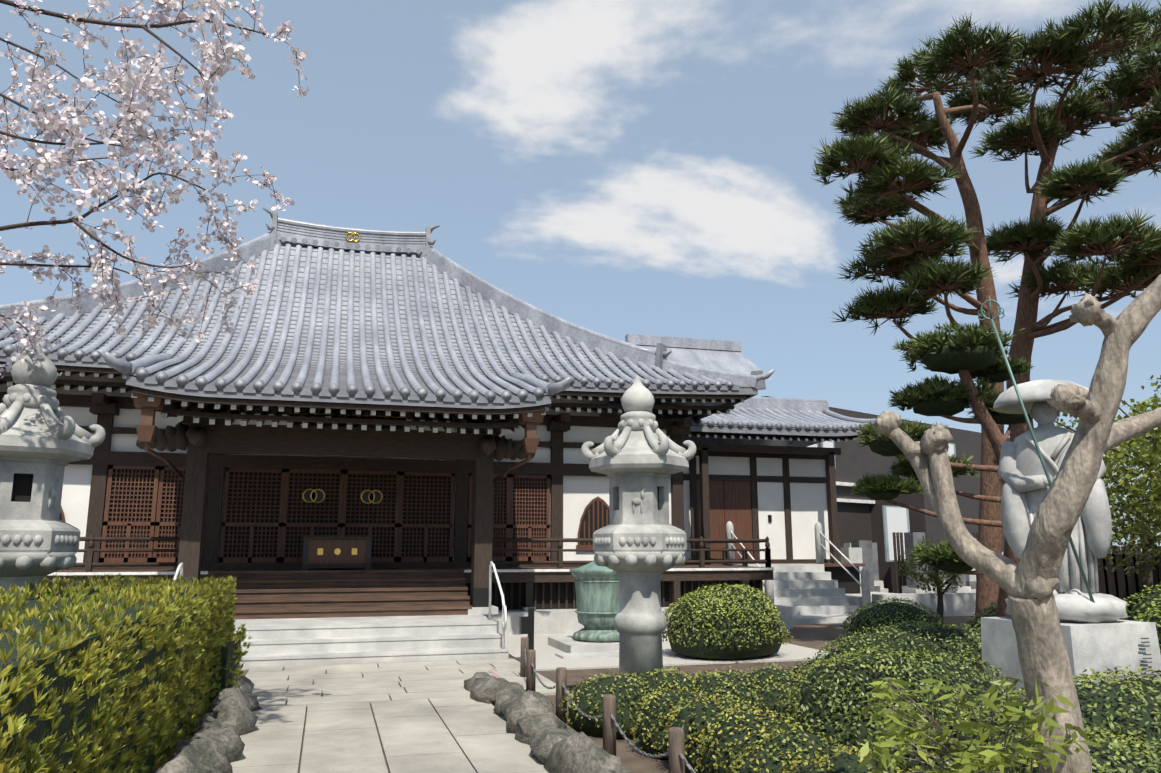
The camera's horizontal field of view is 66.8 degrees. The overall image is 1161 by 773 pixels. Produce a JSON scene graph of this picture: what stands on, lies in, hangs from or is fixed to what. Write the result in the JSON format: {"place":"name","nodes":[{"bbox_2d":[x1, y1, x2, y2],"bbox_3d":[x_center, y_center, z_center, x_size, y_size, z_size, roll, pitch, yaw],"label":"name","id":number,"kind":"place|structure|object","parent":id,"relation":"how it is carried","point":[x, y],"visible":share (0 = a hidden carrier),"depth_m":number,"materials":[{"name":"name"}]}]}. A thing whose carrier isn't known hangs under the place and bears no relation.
{"place":"outdoors","nodes":[
{"label":"outdoors","id":0,"kind":"place"},
{"bbox_2d":[0,0,308,377],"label":"cherry blossoms","id":1,"kind":"object","parent":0,"point":[121,81],"visible":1,"depth_m":7.16,"materials":[{"name":"pink plant"}]},
{"bbox_2d":[0,361,792,669],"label":"temple hall","id":2,"kind":"structure","parent":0,"point":[328,533],"depth_m":16.99,"materials":[{"name":"brown wood"}]},
{"bbox_2d":[0,208,774,419],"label":"temple roof","id":3,"kind":"structure","parent":2,"relation":"attached to","point":[328,313],"depth_m":19.98,"materials":[{"name":"grey tile"}]},
{"bbox_2d":[230,633,827,772],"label":"path paving","id":4,"kind":"structure","parent":0,"point":[418,717],"depth_m":8.54,"materials":[{"name":"stone"}]},
{"bbox_2d":[148,672,655,772],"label":"border rocks","id":5,"kind":"object","parent":4,"relation":"on","point":[214,743],"visible":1,"depth_m":7.08,"materials":[{"name":"grey stone"}]},
{"bbox_2d":[548,561,618,658],"bbox_3d":[0.316,3.562,14.388,1.750,1.500,2.000,3,-11,-16],"label":"bronze urn","id":6,"kind":"object","parent":4,"relation":"on","point":[597,600],"visible":0.65,"depth_m":14.26,"materials":[{"name":"metal"}]},
{"bbox_2d":[0,0,1160,550],"label":"sky","id":7,"kind":"structure","parent":0,"point":[616,169],"materials":[{"name":"blue"}]},
{"bbox_2d":[240,551,1141,692],"bbox_3d":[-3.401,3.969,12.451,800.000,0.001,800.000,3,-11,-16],"label":"ground","id":8,"kind":"structure","parent":0,"point":[816,636],"depth_m":12.82,"materials":[{"name":"soil"}]},
{"bbox_2d":[0,344,105,599],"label":"stone lantern","id":9,"kind":"object","parent":8,"relation":"on","point":[44,440],"visible":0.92,"depth_m":7.50,"materials":[{"name":"stone"}]},
{"bbox_2d":[0,573,252,772],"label":"hedge","id":10,"kind":"object","parent":8,"relation":"on","point":[107,676],"visible":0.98,"depth_m":4.96,"materials":[{"name":"green plant"}]},
{"bbox_2d":[488,637,695,772],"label":"chain fence","id":11,"kind":"object","parent":8,"relation":"on","point":[676,753],"visible":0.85,"depth_m":6.86,"materials":[{"name":"wood"},{"name":"metal"}]},
{"bbox_2d":[581,374,695,677],"bbox_3d":[0.611,1.583,9.120,1.187,3.490,1.268,3,-11,-16],"label":"stone lantern","id":12,"kind":"object","parent":8,"relation":"on","point":[638,458],"visible":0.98,"depth_m":8.88,"materials":[{"name":"stone"}]},
{"bbox_2d":[599,334,897,623],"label":"annex wing","id":13,"kind":"structure","parent":8,"relation":"on","point":[758,468],"depth_m":24.00,"materials":[{"name":"white paint"}]},
{"bbox_2d":[558,583,1160,772],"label":"garden shrubs","id":14,"kind":"object","parent":8,"relation":"on","point":[803,718],"visible":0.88,"depth_m":6.54,"materials":[{"name":"green plant"}]},
{"bbox_2d":[850,320,1033,616],"bbox_3d":[4.874,1.430,10.866,3.316,4.494,1.825,3,-11,-16],"label":"niwaki pine","id":15,"kind":"object","parent":8,"relation":"on","point":[969,354],"visible":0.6,"depth_m":10.75,"materials":[{"name":"green plant"}]},
{"bbox_2d":[762,396,1160,616],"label":"background buildings","id":16,"kind":"structure","parent":8,"relation":"on","point":[877,537],"depth_m":31.87,"materials":[{"name":"grey concrete"}]},
{"bbox_2d":[855,676,1100,772],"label":"young leaf shrub","id":17,"kind":"object","parent":8,"relation":"on","point":[1002,760],"visible":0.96,"depth_m":3.16,"materials":[{"name":"green plant"}]},
{"bbox_2d":[810,0,1160,623],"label":"tall pine trees","id":18,"kind":"object","parent":8,"relation":"on","point":[902,251],"visible":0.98,"depth_m":14.26,"materials":[{"name":"green plant"}]},
{"bbox_2d":[872,274,1160,772],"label":"crepe myrtle tree","id":19,"kind":"object","parent":8,"relation":"on","point":[1029,583],"visible":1,"depth_m":3.40,"materials":[{"name":"brown plant"}]},
{"bbox_2d":[894,375,1160,626],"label":"trees","id":20,"kind":"object","parent":8,"relation":"on","point":[1142,529],"visible":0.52,"depth_m":13.85,"materials":[{"name":"green plant"}]},
{"bbox_2d":[977,295,1160,701],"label":"monk statue","id":21,"kind":"object","parent":8,"relation":"on","point":[1097,634],"visible":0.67,"depth_m":7.45,"materials":[{"name":"stone"}]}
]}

